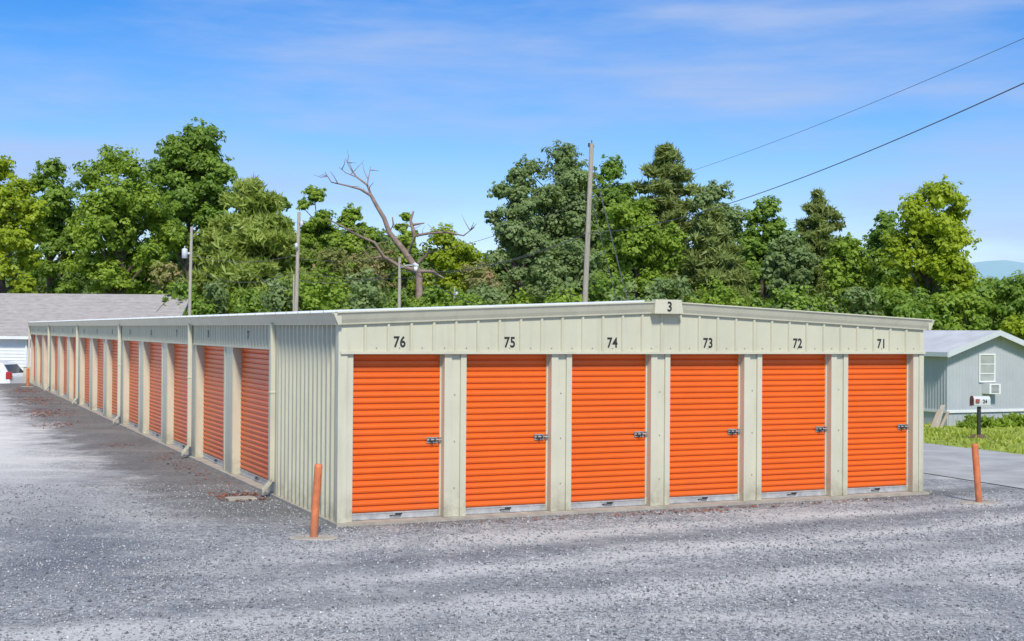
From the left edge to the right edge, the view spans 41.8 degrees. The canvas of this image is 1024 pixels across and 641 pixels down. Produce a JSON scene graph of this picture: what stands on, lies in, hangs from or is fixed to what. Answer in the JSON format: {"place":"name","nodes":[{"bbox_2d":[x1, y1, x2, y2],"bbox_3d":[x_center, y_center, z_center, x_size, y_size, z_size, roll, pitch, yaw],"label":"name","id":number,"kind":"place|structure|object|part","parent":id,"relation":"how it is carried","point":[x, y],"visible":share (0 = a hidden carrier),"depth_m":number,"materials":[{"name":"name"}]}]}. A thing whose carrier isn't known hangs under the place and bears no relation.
{"place":"outdoors","nodes":[
{"label":"outdoors","id":0,"kind":"place"},
{"bbox_2d":[0,339,30,369],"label":"walls","id":1,"kind":"structure","parent":0,"point":[12,350],"depth_m":65.58,"materials":[{"name":"white paint"}]},
{"bbox_2d":[0,302,187,365],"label":"trim","id":2,"kind":"structure","parent":1,"relation":"attached to","point":[15,337],"depth_m":65.17,"materials":[{"name":"white paint"}]},
{"bbox_2d":[0,293,196,335],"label":"roof","id":3,"kind":"structure","parent":2,"relation":"on","point":[18,311],"depth_m":67.83,"materials":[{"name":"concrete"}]},
{"bbox_2d":[0,383,1023,640],"bbox_3d":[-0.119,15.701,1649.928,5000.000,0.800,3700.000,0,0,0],"label":"ground","id":4,"kind":"structure","parent":0,"point":[84,453],"depth_m":14.23,"materials":[{"name":"grey gravel"}]},
{"bbox_2d":[0,361,22,382],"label":"parked car","id":5,"kind":"object","parent":4,"relation":"on","point":[11,372],"visible":0.32,"depth_m":61.36,"materials":[{"name":"white paint"}]},
{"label":"windows","id":6,"kind":"part","parent":5,"relation":"part of","materials":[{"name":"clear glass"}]},
{"bbox_2d":[0,155,50,293],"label":"deciduous tree","id":7,"kind":"object","parent":4,"relation":"on","point":[19,231],"visible":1,"depth_m":73.57,"materials":[{"name":"green plant"}]},
{"bbox_2d":[23,366,30,382],"bbox_3d":[-21.320,2.632,59.155,0.460,1.200,0.460,0,0,0],"label":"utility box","id":8,"kind":"object","parent":4,"relation":"on","point":[24,372],"visible":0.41,"depth_m":58.96,"materials":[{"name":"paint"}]},
{"bbox_2d":[21,368,33,386],"bbox_3d":[-19.846,2.384,54.881,0.615,0.850,0.439,0,0,0],"label":"bollard","id":9,"kind":"object","parent":4,"relation":"on","point":[27,376],"visible":0.92,"depth_m":54.84,"materials":[{"name":"paint"}]},
{"bbox_2d":[15,157,84,293],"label":"deciduous tree","id":10,"kind":"object","parent":4,"relation":"on","point":[58,196],"visible":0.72,"depth_m":81.53,"materials":[{"name":"green plant"}]},
{"bbox_2d":[58,144,186,293],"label":"deciduous tree","id":11,"kind":"object","parent":4,"relation":"on","point":[116,214],"visible":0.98,"depth_m":78.91,"materials":[{"name":"green plant"}]},
{"bbox_2d":[182,227,192,314],"bbox_3d":[-15.053,-0.686,62.006,0.498,7.315,0.260,0,0,0],"label":"utility pole","id":12,"kind":"object","parent":4,"relation":"on","point":[185,253],"visible":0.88,"depth_m":61.96,"materials":[{"name":"grey wood"}]},
{"bbox_2d":[142,116,238,281],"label":"deciduous tree","id":13,"kind":"object","parent":4,"relation":"on","point":[193,170],"visible":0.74,"depth_m":94.64,"materials":[{"name":"green plant"}]},
{"bbox_2d":[225,496,256,500],"bbox_3d":[-3.865,2.545,19.088,0.400,0.050,0.300,1,0,-24],"label":"splash block","id":14,"kind":"object","parent":4,"relation":"on","point":[235,498],"depth_m":19.01,"materials":[{"name":"concrete"}]},
{"bbox_2d":[185,174,315,313],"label":"pine tree","id":15,"kind":"object","parent":4,"relation":"on","point":[248,239],"visible":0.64,"depth_m":74.60,"materials":[{"name":"green plant"}]},
{"bbox_2d":[271,196,302,262],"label":"deciduous tree","id":16,"kind":"object","parent":4,"relation":"on","point":[289,205],"visible":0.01,"depth_m":91.86,"materials":[{"name":"green plant"}]},
{"bbox_2d":[293,275,294,310],"bbox_3d":[-9.794,0.436,59.998,0.104,4.978,0.104,0,0,0],"label":"service pole","id":17,"kind":"object","parent":4,"relation":"on","point":[293,290],"visible":0.4,"depth_m":59.98,"materials":[{"name":"grey wood"}]},
{"bbox_2d":[294,212,303,310],"bbox_3d":[-9.608,-0.971,59.895,0.338,7.797,0.545,1,-1,-41],"label":"utility pole","id":18,"kind":"object","parent":4,"relation":"on","point":[297,243],"visible":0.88,"depth_m":59.96,"materials":[{"name":"grey wood"}]},
{"bbox_2d":[289,464,337,539],"bbox_3d":[-2.323,2.155,15.624,0.651,0.966,0.420,0,0,0],"label":"bollard","id":19,"kind":"object","parent":4,"relation":"on","point":[314,522],"visible":0.92,"depth_m":15.58,"materials":[{"name":"metal"}]},
{"bbox_2d":[290,184,339,287],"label":"deciduous tree","id":20,"kind":"object","parent":4,"relation":"on","point":[316,228],"visible":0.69,"depth_m":87.47,"materials":[{"name":"green plant"}]},
{"bbox_2d":[324,202,381,273],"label":"deciduous tree","id":21,"kind":"object","parent":4,"relation":"on","point":[350,217],"visible":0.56,"depth_m":85.47,"materials":[{"name":"green plant"}]},
{"bbox_2d":[315,150,475,301],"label":"dead tree","id":22,"kind":"object","parent":4,"relation":"on","point":[411,261],"visible":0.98,"depth_m":73.86,"materials":[{"name":"brown wood"}]},
{"bbox_2d":[390,212,420,298],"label":"deciduous tree","id":23,"kind":"object","parent":4,"relation":"on","point":[405,238],"visible":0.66,"depth_m":77.74,"materials":[{"name":"green plant"}]},
{"bbox_2d":[398,258,418,307],"bbox_3d":[-4.509,0.096,57.834,1.008,5.702,0.209,0,0,21],"label":"street lamp","id":24,"kind":"object","parent":4,"relation":"on","point":[416,265],"visible":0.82,"depth_m":57.95,"materials":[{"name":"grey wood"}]},
{"bbox_2d":[414,222,486,304],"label":"deciduous tree","id":25,"kind":"object","parent":4,"relation":"on","point":[444,260],"visible":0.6,"depth_m":77.19,"materials":[{"name":"green plant"}]},
{"bbox_2d":[29,382,929,526],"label":"slab","id":26,"kind":"structure","parent":4,"relation":"on","point":[250,482],"depth_m":18.82,"materials":[{"name":"concrete"}]},
{"bbox_2d":[30,325,335,521],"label":"side wall","id":27,"kind":"structure","parent":26,"relation":"on","point":[306,408],"depth_m":18.34,"materials":[{"name":"beige metal"}]},
{"bbox_2d":[34,335,34,382],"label":"side door","id":28,"kind":"structure","parent":27,"relation":"attached to","point":[34,360],"depth_m":58.04,"materials":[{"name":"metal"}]},
{"bbox_2d":[40,335,41,385],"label":"side door","id":29,"kind":"structure","parent":27,"relation":"attached to","point":[41,361],"depth_m":55.15,"materials":[{"name":"metal"}]},
{"bbox_2d":[54,336,57,392],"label":"side door","id":30,"kind":"structure","parent":27,"relation":"attached to","point":[56,358],"depth_m":49.50,"materials":[{"name":"metal"}]},
{"bbox_2d":[63,337,66,396],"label":"side door","id":31,"kind":"structure","parent":27,"relation":"attached to","point":[65,369],"depth_m":46.67,"materials":[{"name":"metal"}]},
{"bbox_2d":[73,337,76,400],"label":"side door","id":32,"kind":"structure","parent":27,"relation":"attached to","point":[74,367],"depth_m":44.12,"materials":[{"name":"metal"}]},
{"bbox_2d":[84,338,89,406],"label":"side door","id":33,"kind":"structure","parent":27,"relation":"attached to","point":[87,366],"depth_m":41.05,"materials":[{"name":"metal"}]},
{"bbox_2d":[97,339,103,412],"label":"side door","id":34,"kind":"structure","parent":27,"relation":"attached to","point":[100,374],"depth_m":38.24,"materials":[{"name":"metal"}]},
{"bbox_2d":[111,340,118,419],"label":"side door","id":35,"kind":"structure","parent":27,"relation":"attached to","point":[114,372],"depth_m":35.59,"materials":[{"name":"metal"}]},
{"bbox_2d":[129,341,138,427],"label":"side door","id":36,"kind":"structure","parent":27,"relation":"attached to","point":[134,378],"depth_m":32.59,"materials":[{"name":"metal"}]},
{"bbox_2d":[25,323,275,494],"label":"downspouts","id":37,"kind":"object","parent":27,"relation":"attached to","point":[272,392],"visible":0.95,"depth_m":25.04,"materials":[{"name":"paint"}]},
{"bbox_2d":[149,342,161,438],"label":"side door","id":38,"kind":"structure","parent":27,"relation":"attached to","point":[155,390],"depth_m":29.76,"materials":[{"name":"metal"}]},
{"bbox_2d":[173,344,187,450],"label":"side door","id":39,"kind":"structure","parent":27,"relation":"attached to","point":[180,399],"depth_m":27.03,"materials":[{"name":"metal"}]},
{"bbox_2d":[202,346,223,465],"bbox_3d":[-5.251,1.451,23.828,0.068,2.172,2.390,1,0,-24],"label":"side door","id":40,"kind":"structure","parent":27,"relation":"attached to","point":[213,398],"depth_m":24.10,"materials":[{"name":"metal"}]},
{"bbox_2d":[240,348,268,484],"bbox_3d":[-3.996,1.438,21.048,0.068,2.172,2.390,1,0,-24],"label":"side door","id":41,"kind":"structure","parent":27,"relation":"attached to","point":[254,408],"depth_m":21.24,"materials":[{"name":"metal"}]},
{"bbox_2d":[27,313,934,329],"bbox_3d":[-7.347,0.118,39.334,9.483,0.154,45.950,1,0,-24],"label":"eave gutter","id":42,"kind":"object","parent":27,"relation":"on","point":[308,319],"visible":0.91,"depth_m":22.20,"materials":[{"name":"paint"}]},
{"bbox_2d":[34,300,643,321],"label":"roof","id":43,"kind":"structure","parent":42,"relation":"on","point":[301,312],"depth_m":18.55,"materials":[{"name":"grey metal"}]},
{"bbox_2d":[30,325,341,522],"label":"side pillars","id":44,"kind":"structure","parent":26,"relation":"on","point":[232,419],"depth_m":27.69,"materials":[{"name":"metal"}]},
{"bbox_2d":[340,329,923,522],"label":"front pillars","id":45,"kind":"structure","parent":26,"relation":"on","point":[453,427],"depth_m":18.44,"materials":[{"name":"metal"}]},
{"bbox_2d":[352,354,440,520],"bbox_3d":[-1.475,1.426,17.019,1.240,2.172,0.068,1,0,-24],"label":"front door","id":46,"kind":"structure","parent":45,"relation":"attached to","point":[396,441],"depth_m":17.03,"materials":[{"name":"metal"}]},
{"bbox_2d":[465,354,547,514],"bbox_3d":[-0.086,1.441,17.646,1.240,2.172,0.068,1,0,-24],"label":"front door","id":47,"kind":"structure","parent":45,"relation":"attached to","point":[506,436],"depth_m":17.66,"materials":[{"name":"metal"}]},
{"bbox_2d":[571,354,646,508],"bbox_3d":[1.302,1.457,18.273,1.240,2.172,0.068,1,0,-24],"label":"front door","id":48,"kind":"structure","parent":45,"relation":"attached to","point":[609,433],"depth_m":18.29,"materials":[{"name":"metal"}]},
{"bbox_2d":[342,314,922,351],"bbox_3d":[2.034,0.155,18.561,9.170,0.590,0.236,1,0,-24],"label":"front header","id":49,"kind":"object","parent":45,"relation":"on","point":[663,332],"visible":0.99,"depth_m":18.28,"materials":[{"name":"beige paint"}]},
{"bbox_2d":[394,336,405,346],"bbox_3d":[-1.417,0.268,16.896,0.157,0.146,0.002,1,0,-24],"label":"number","id":50,"kind":"object","parent":49,"relation":"attached to","point":[401,341],"visible":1,"depth_m":16.90,"materials":[{"name":"black paint"}]},
{"bbox_2d":[504,337,514,347],"bbox_3d":[-0.030,0.285,17.523,0.153,0.143,0.001,1,0,-24],"label":"number","id":51,"kind":"object","parent":49,"relation":"attached to","point":[513,342],"visible":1,"depth_m":17.53,"materials":[{"name":"black paint"}]},
{"bbox_2d":[607,337,617,347],"bbox_3d":[1.361,0.300,18.151,0.158,0.145,0.002,1,0,-24],"label":"number","id":52,"kind":"object","parent":49,"relation":"attached to","point":[615,343],"visible":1,"depth_m":18.16,"materials":[{"name":"black paint"}]},
{"bbox_2d":[335,302,932,329],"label":"rake trim","id":53,"kind":"structure","parent":49,"relation":"attached to","point":[440,314],"depth_m":18.04,"materials":[{"name":"paint"}]},
{"bbox_2d":[651,299,682,313],"bbox_3d":[2.133,-0.188,18.410,0.458,0.195,0.115,1,0,-24],"label":"peak plaque","id":54,"kind":"object","parent":53,"relation":"attached to","point":[660,306],"visible":1,"depth_m":18.34,"materials":[{"name":"paint"}]},
{"bbox_2d":[703,338,711,347],"bbox_3d":[2.747,0.315,18.776,0.151,0.145,0.002,1,0,-24],"label":"number","id":55,"kind":"object","parent":49,"relation":"attached to","point":[706,339],"visible":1,"depth_m":18.78,"materials":[{"name":"black paint"}]},
{"bbox_2d":[793,338,801,347],"bbox_3d":[4.139,0.331,19.405,0.157,0.145,0.001,1,0,-24],"label":"number","id":56,"kind":"object","parent":49,"relation":"attached to","point":[799,346],"visible":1,"depth_m":19.41,"materials":[{"name":"black paint"}]},
{"bbox_2d":[340,351,925,353],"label":"front header trim","id":57,"kind":"structure","parent":45,"relation":"on","point":[493,352],"depth_m":17.95,"materials":[{"name":"beige metal"}]},
{"bbox_2d":[376,347,913,487],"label":"screws","id":58,"kind":"object","parent":45,"relation":"attached to","point":[659,391],"visible":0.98,"depth_m":18.49,"materials":[{"name":"metal"}]},
{"bbox_2d":[438,354,907,514],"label":"door guides","id":59,"kind":"object","parent":45,"relation":"attached to","point":[645,417],"depth_m":18.52,"materials":[{"name":"paint"}]},
{"bbox_2d":[669,354,739,503],"bbox_3d":[2.691,1.472,18.900,1.240,2.172,0.068,1,0,-24],"label":"front door","id":60,"kind":"structure","parent":45,"relation":"attached to","point":[704,431],"depth_m":18.92,"materials":[{"name":"metal"}]},
{"bbox_2d":[761,354,826,498],"bbox_3d":[4.080,1.487,19.527,1.240,2.172,0.069,1,0,-24],"label":"front door","id":61,"kind":"structure","parent":45,"relation":"attached to","point":[794,428],"depth_m":19.55,"materials":[{"name":"metal"}]},
{"bbox_2d":[848,354,908,493],"bbox_3d":[5.469,1.503,20.154,1.240,2.172,0.068,1,0,-24],"label":"front door","id":62,"kind":"structure","parent":45,"relation":"attached to","point":[877,398],"depth_m":20.18,"materials":[{"name":"metal"}]},
{"bbox_2d":[2,387,964,524],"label":"leaf litter","id":63,"kind":"object","parent":4,"relation":"on","point":[256,494],"visible":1,"depth_m":23.02,"materials":[{"name":"brown plant"}]},
{"bbox_2d":[4,224,969,321],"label":"tree line","id":64,"kind":"object","parent":4,"relation":"on","point":[498,269],"visible":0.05,"depth_m":101.01,"materials":[{"name":"green plant"}]},
{"bbox_2d":[483,164,557,298],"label":"deciduous tree","id":65,"kind":"object","parent":4,"relation":"on","point":[517,211],"visible":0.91,"depth_m":79.48,"materials":[{"name":"green plant"}]},
{"bbox_2d":[503,140,607,296],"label":"deciduous tree","id":66,"kind":"object","parent":4,"relation":"on","point":[568,187],"visible":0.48,"depth_m":82.92,"materials":[{"name":"green plant"}]},
{"bbox_2d":[160,267,953,329],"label":"undergrowth","id":67,"kind":"object","parent":4,"relation":"on","point":[904,306],"visible":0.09,"depth_m":67.04,"materials":[{"name":"green plant"}]},
{"bbox_2d":[148,261,990,329],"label":"undergrowth","id":68,"kind":"object","parent":4,"relation":"on","point":[321,299],"visible":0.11,"depth_m":65.61,"materials":[{"name":"green plant"}]},
{"bbox_2d":[530,235,611,301],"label":"deciduous tree","id":69,"kind":"object","parent":4,"relation":"on","point":[554,272],"visible":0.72,"depth_m":69.53,"materials":[{"name":"green plant"}]},
{"bbox_2d":[582,140,593,301],"bbox_3d":[2.765,-1.878,50.016,0.551,9.731,0.230,0,0,0],"label":"utility pole","id":70,"kind":"object","parent":4,"relation":"on","point":[589,196],"visible":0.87,"depth_m":49.96,"materials":[{"name":"grey wood"}]},
{"bbox_2d":[156,38,1023,311],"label":"power lines","id":71,"kind":"object","parent":70,"relation":"attached to","point":[605,212],"visible":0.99,"depth_m":48.58,"materials":[{"name":"metal"}]},
{"bbox_2d":[574,154,656,294],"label":"deciduous tree","id":72,"kind":"object","parent":4,"relation":"on","point":[612,170],"visible":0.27,"depth_m":87.32,"materials":[{"name":"green plant"}]},
{"bbox_2d":[594,197,691,298],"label":"deciduous tree","id":73,"kind":"object","parent":4,"relation":"on","point":[634,245],"visible":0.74,"depth_m":73.32,"materials":[{"name":"green plant"}]},
{"bbox_2d":[628,141,705,288],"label":"pine tree","id":74,"kind":"object","parent":4,"relation":"on","point":[671,205],"visible":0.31,"depth_m":89.18,"materials":[{"name":"green plant"}]},
{"bbox_2d":[673,204,759,306],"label":"pine tree","id":75,"kind":"object","parent":4,"relation":"on","point":[716,252],"visible":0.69,"depth_m":73.39,"materials":[{"name":"green plant"}]},
{"bbox_2d":[686,179,747,258],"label":"deciduous tree","id":76,"kind":"object","parent":4,"relation":"on","point":[714,193],"visible":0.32,"depth_m":85.39,"materials":[{"name":"green plant"}]},
{"bbox_2d":[736,195,802,305],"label":"deciduous tree","id":77,"kind":"object","parent":4,"relation":"on","point":[753,241],"visible":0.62,"depth_m":81.39,"materials":[{"name":"green plant"}]},
{"bbox_2d":[758,231,819,304],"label":"deciduous tree","id":78,"kind":"object","parent":4,"relation":"on","point":[793,263],"visible":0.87,"depth_m":71.59,"materials":[{"name":"green plant"}]},
{"bbox_2d":[791,187,848,302],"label":"pine tree","id":79,"kind":"object","parent":4,"relation":"on","point":[815,228],"visible":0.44,"depth_m":91.28,"materials":[{"name":"green plant"}]},
{"bbox_2d":[817,232,880,313],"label":"deciduous tree","id":80,"kind":"object","parent":4,"relation":"on","point":[846,266],"visible":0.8,"depth_m":71.42,"materials":[{"name":"green plant"}]},
{"bbox_2d":[861,209,910,313],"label":"deciduous tree","id":81,"kind":"object","parent":4,"relation":"on","point":[886,221],"visible":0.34,"depth_m":79.44,"materials":[{"name":"green plant"}]},
{"bbox_2d":[875,174,984,328],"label":"deciduous tree","id":82,"kind":"object","parent":4,"relation":"on","point":[927,247],"visible":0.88,"depth_m":68.98,"materials":[{"name":"green plant"}]},
{"bbox_2d":[930,405,948,427],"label":"leaning boards","id":83,"kind":"object","parent":4,"relation":"on","point":[936,421],"visible":0.88,"depth_m":43.95,"materials":[{"name":"brown wood"}]},
{"bbox_2d":[948,291,991,329],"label":"shrub","id":84,"kind":"object","parent":4,"relation":"on","point":[981,303],"visible":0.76,"depth_m":65.61,"materials":[{"name":"green plant"}]},
{"bbox_2d":[924,411,1023,425],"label":"skirting","id":85,"kind":"object","parent":4,"relation":"on","point":[952,419],"visible":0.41,"depth_m":45.65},
{"bbox_2d":[924,408,1023,412],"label":"floor band","id":86,"kind":"object","parent":85,"relation":"on","point":[969,411],"visible":0.43,"depth_m":45.63,"materials":[{"name":"white paint"}]},
{"bbox_2d":[924,336,1023,409],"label":"walls","id":87,"kind":"structure","parent":86,"relation":"on","point":[952,383],"depth_m":45.63,"materials":[{"name":"grey metal"}]},
{"bbox_2d":[923,330,998,352],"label":"roof","id":88,"kind":"structure","parent":87,"relation":"on","point":[946,341],"depth_m":46.21,"materials":[{"name":"grey metal"}]},
{"bbox_2d":[924,330,1023,357],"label":"barge boards","id":89,"kind":"object","parent":88,"relation":"attached to","point":[967,346],"visible":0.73,"depth_m":45.18,"materials":[{"name":"grey metal"}]},
{"bbox_2d":[979,354,995,381],"bbox_3d":[16.199,1.618,45.667,0.720,0.980,0.034,1,0,-24],"label":"window frame","id":90,"kind":"object","parent":87,"relation":"attached to","point":[994,364],"visible":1,"depth_m":45.66,"materials":[{"name":"white plastic"}]},
{"bbox_2d":[980,355,993,380],"bbox_3d":[16.195,1.618,45.676,0.620,0.880,0.012,1,0,-24],"label":"window pane","id":91,"kind":"object","parent":90,"relation":"in","point":[987,359],"visible":1,"depth_m":45.68,"materials":[{"name":"grey glass"}]},
{"bbox_2d":[982,383,1000,393],"bbox_3d":[16.304,2.318,45.539,0.500,0.340,0.350,1,0,-24],"label":"air conditioner","id":92,"kind":"object","parent":87,"relation":"attached to","point":[990,388],"visible":1,"depth_m":45.41,"materials":[{"name":"white paint"}]},
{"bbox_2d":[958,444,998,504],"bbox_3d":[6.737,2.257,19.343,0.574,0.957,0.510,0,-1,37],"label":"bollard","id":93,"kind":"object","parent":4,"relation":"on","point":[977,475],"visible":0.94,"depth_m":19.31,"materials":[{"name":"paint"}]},
{"bbox_2d":[968,434,989,439],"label":"mulch","id":94,"kind":"object","parent":4,"relation":"on","point":[982,436],"visible":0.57,"depth_m":31.87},
{"bbox_2d":[969,396,990,434],"bbox_3d":[11.181,2.357,31.977,0.460,1.129,0.231,0,0,-6],"label":"mailbox","id":95,"kind":"object","parent":94,"relation":"on","point":[978,401],"visible":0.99,"depth_m":31.92,"materials":[{"name":"metal"}]},
{"bbox_2d":[970,396,979,404],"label":"door and flag","id":96,"kind":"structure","parent":95,"relation":"in","point":[971,397],"depth_m":31.92,"materials":[{"name":"red metal"}]},
{"bbox_2d":[956,413,1004,428],"bbox_3d":[15.487,3.345,44.300,1.562,0.626,1.322,1,-1,-27],"label":"garden plant","id":97,"kind":"object","parent":4,"relation":"on","point":[970,421],"visible":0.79,"depth_m":44.16,"materials":[{"name":"green plant"}]},
{"bbox_2d":[960,269,1023,329],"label":"tree line","id":98,"kind":"object","parent":4,"relation":"on","point":[1006,296],"visible":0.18,"depth_m":127.03,"materials":[{"name":"green plant"}]},
{"bbox_2d":[988,412,1023,426],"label":"garden plant","id":99,"kind":"object","parent":4,"relation":"on","point":[1014,419],"visible":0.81,"depth_m":44.86,"materials":[{"name":"green plant"}]},
{"bbox_2d":[998,313,1023,339],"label":"shrub","id":100,"kind":"object","parent":4,"relation":"on","point":[1013,325],"visible":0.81,"depth_m":51.69,"materials":[{"name":"green plant"}]},
{"bbox_2d":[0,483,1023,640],"bbox_3d":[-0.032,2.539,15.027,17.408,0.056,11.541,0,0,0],"label":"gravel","id":101,"kind":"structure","parent":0,"point":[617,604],"depth_m":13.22,"materials":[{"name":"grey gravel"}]},
{"bbox_2d":[0,0,1023,266],"label":"sky","id":102,"kind":"structure","parent":0,"point":[441,99],"materials":[{"name":"blue"}]},
{"bbox_2d":[923,443,1023,488],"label":"road","id":103,"kind":"structure","parent":0,"point":[1003,468],"depth_m":24.86,"materials":[{"name":"grey asphalt"}]},
{"bbox_2d":[924,422,1023,453],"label":"grass","id":104,"kind":"structure","parent":0,"point":[938,431],"depth_m":32.53,"materials":[{"name":"green plant"}]},
{"bbox_2d":[972,260,1023,281],"bbox_3d":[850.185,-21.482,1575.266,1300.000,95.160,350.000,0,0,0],"label":"hills","id":105,"kind":"structure","parent":0,"point":[1000,269],"depth_m":1490.74,"materials":[{"name":"blue"}]}
]}

